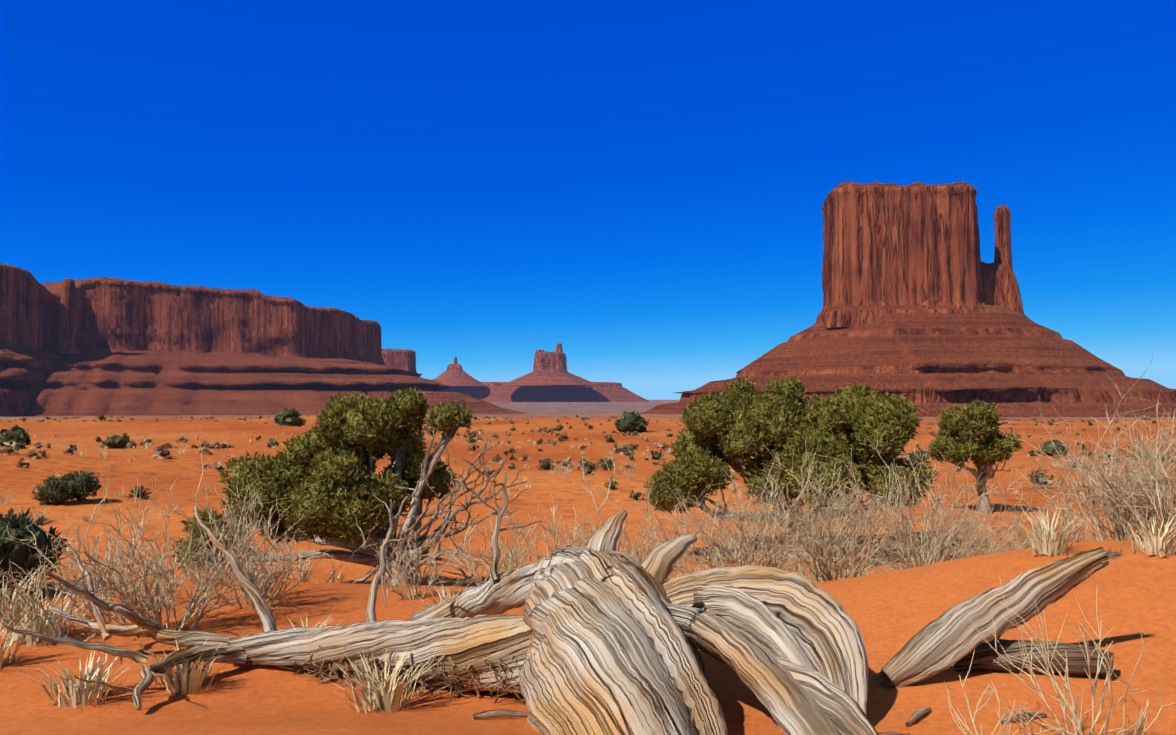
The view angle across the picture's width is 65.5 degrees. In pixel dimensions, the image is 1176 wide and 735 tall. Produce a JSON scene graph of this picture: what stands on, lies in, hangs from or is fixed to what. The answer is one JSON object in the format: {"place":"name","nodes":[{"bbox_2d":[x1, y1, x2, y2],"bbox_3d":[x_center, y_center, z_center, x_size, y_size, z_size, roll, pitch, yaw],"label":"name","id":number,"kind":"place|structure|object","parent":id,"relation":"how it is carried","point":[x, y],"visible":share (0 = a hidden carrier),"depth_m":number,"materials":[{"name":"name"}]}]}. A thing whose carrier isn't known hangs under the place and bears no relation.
{"place":"outdoors","nodes":[
{"label":"outdoors","id":0,"kind":"place"},
{"bbox_2d":[0,400,1175,734],"bbox_3d":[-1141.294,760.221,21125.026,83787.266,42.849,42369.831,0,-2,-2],"label":"ground","id":1,"kind":"structure","parent":0,"point":[890,614],"depth_m":6.94,"materials":[{"name":"orange sand"}]},
{"bbox_2d":[0,263,526,416],"bbox_3d":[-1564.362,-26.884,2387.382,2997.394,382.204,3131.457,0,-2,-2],"label":"mesa","id":2,"kind":"structure","parent":1,"relation":"on","point":[151,348],"depth_m":2183.96,"materials":[{"name":"brown stone"}]},
{"bbox_2d":[54,278,81,354],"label":"rock pillar","id":3,"kind":"structure","parent":2,"relation":"on","point":[67,342],"depth_m":2088.55,"materials":[{"name":"brown stone"}]},
{"bbox_2d":[349,316,385,364],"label":"rock cliff","id":4,"kind":"structure","parent":2,"relation":"on","point":[366,345],"depth_m":2688.97,"materials":[{"name":"brown stone"}]},
{"bbox_2d":[168,386,528,584],"bbox_3d":[-2.907,1.626,11.601,4.403,2.793,2.457,-1,-2,20],"label":"juniper tree","id":5,"kind":"object","parent":1,"relation":"on","point":[330,481],"visible":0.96,"depth_m":11.37,"materials":[{"name":"green plant"}]},
{"bbox_2d":[382,349,421,377],"bbox_3d":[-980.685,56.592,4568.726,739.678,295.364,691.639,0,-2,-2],"label":"mesa","id":6,"kind":"structure","parent":1,"relation":"on","point":[403,359],"depth_m":4499.45,"materials":[{"name":"brown stone"}]},
{"bbox_2d":[444,382,649,401],"bbox_3d":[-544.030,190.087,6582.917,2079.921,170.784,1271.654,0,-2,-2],"label":"platform","id":7,"kind":"structure","parent":1,"relation":"on","point":[601,392],"depth_m":6155.16,"materials":[{"name":"red stone"}]},
{"bbox_2d":[433,369,487,386],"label":"talus slope","id":8,"kind":"structure","parent":7,"relation":"on","point":[454,377],"depth_m":6065.02,"materials":[{"name":"brown stone"}]},
{"bbox_2d":[447,364,462,370],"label":"butte","id":9,"kind":"object","parent":8,"relation":"on","point":[454,366],"visible":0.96,"depth_m":6144.45,"materials":[{"name":"brown stone"}]},
{"bbox_2d":[502,371,598,385],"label":"talus slope","id":10,"kind":"structure","parent":7,"relation":"on","point":[548,378],"depth_m":5823.09,"materials":[{"name":"brown stone"}]},
{"bbox_2d":[532,351,567,371],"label":"butte","id":11,"kind":"object","parent":10,"relation":"on","point":[550,361],"visible":0.92,"depth_m":5935.05,"materials":[{"name":"brown stone"}]},
{"bbox_2d":[556,343,562,351],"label":"rock spire","id":12,"kind":"structure","parent":11,"relation":"on","point":[558,347],"depth_m":5989.30,"materials":[{"name":"brown stone"}]},
{"bbox_2d":[3,471,1125,734],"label":"fallen dead tree","id":13,"kind":"object","parent":1,"relation":"on","point":[601,635],"visible":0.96,"depth_m":4.72,"materials":[{"name":"grey wood"}]},
{"bbox_2d":[280,645,524,706],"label":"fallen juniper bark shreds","id":14,"kind":"object","parent":13,"relation":"attached to","point":[333,669],"visible":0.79,"depth_m":5.09,"materials":[{"name":"brown plant"}]},
{"bbox_2d":[0,452,1157,538],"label":"desert shrubs","id":15,"kind":"object","parent":1,"relation":"on","point":[85,519],"visible":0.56,"depth_m":21.11,"materials":[{"name":"green plant"}]},
{"bbox_2d":[0,415,1174,492],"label":"dry scrub","id":16,"kind":"object","parent":1,"relation":"on","point":[160,448],"visible":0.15,"depth_m":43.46,"materials":[{"name":"beige plant"}]},
{"bbox_2d":[0,347,1175,647],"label":"dry bushes","id":17,"kind":"object","parent":1,"relation":"on","point":[1152,495],"visible":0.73,"depth_m":7.83,"materials":[{"name":"beige plant"}]},
{"bbox_2d":[0,432,1175,712],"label":"dry grass","id":18,"kind":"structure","parent":1,"relation":"on","point":[376,694],"depth_m":5.51,"materials":[{"name":"plant"}]},
{"bbox_2d":[0,407,1175,594],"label":"green scrub","id":19,"kind":"object","parent":1,"relation":"on","point":[9,518],"visible":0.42,"depth_m":21.66,"materials":[{"name":"green plant"}]},
{"bbox_2d":[642,376,936,557],"bbox_3d":[3.481,1.854,15.698,5.062,3.431,2.917,0,-2,-2],"label":"juniper tree","id":20,"kind":"object","parent":1,"relation":"on","point":[741,420],"visible":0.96,"depth_m":15.51,"materials":[{"name":"green plant"}]},
{"bbox_2d":[639,305,1175,417],"bbox_3d":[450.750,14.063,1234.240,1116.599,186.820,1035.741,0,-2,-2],"label":"talus slope","id":21,"kind":"structure","parent":1,"relation":"on","point":[1010,362],"depth_m":1082.87,"materials":[{"name":"brown stone"}]},
{"bbox_2d":[816,181,984,328],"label":"butte","id":22,"kind":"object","parent":21,"relation":"on","point":[900,249],"depth_m":1187.84,"materials":[{"name":"brown stone"}]},
{"bbox_2d":[981,261,1024,315],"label":"rock shoulder","id":23,"kind":"object","parent":21,"relation":"on","point":[1000,285],"visible":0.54,"depth_m":1225.01},
{"bbox_2d":[994,205,1012,271],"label":"rock spire","id":24,"kind":"structure","parent":23,"relation":"on","point":[1002,251],"depth_m":1247.60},
{"bbox_2d":[925,398,1022,513],"bbox_3d":[9.301,2.255,22.282,2.248,3.063,1.706,1,-2,-23],"label":"juniper tree","id":25,"kind":"object","parent":1,"relation":"on","point":[958,425],"visible":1,"depth_m":21.81,"materials":[{"name":"green plant"}]},
{"bbox_2d":[954,636,1113,676],"bbox_3d":[2.428,1.487,5.035,0.802,0.416,0.303,-1,-2,26],"label":"log","id":26,"kind":"object","parent":1,"relation":"on","point":[985,654],"visible":0.56,"depth_m":4.93,"materials":[{"name":"grey wood"}]},
{"bbox_2d":[944,575,1175,734],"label":"twig plant","id":27,"kind":"object","parent":1,"relation":"on","point":[1072,709],"visible":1,"depth_m":3.81,"materials":[{"name":"plant"}]},
{"bbox_2d":[0,0,1175,399],"label":"sky","id":28,"kind":"structure","parent":0,"point":[639,188],"materials":[{"name":"blue"}]}
]}

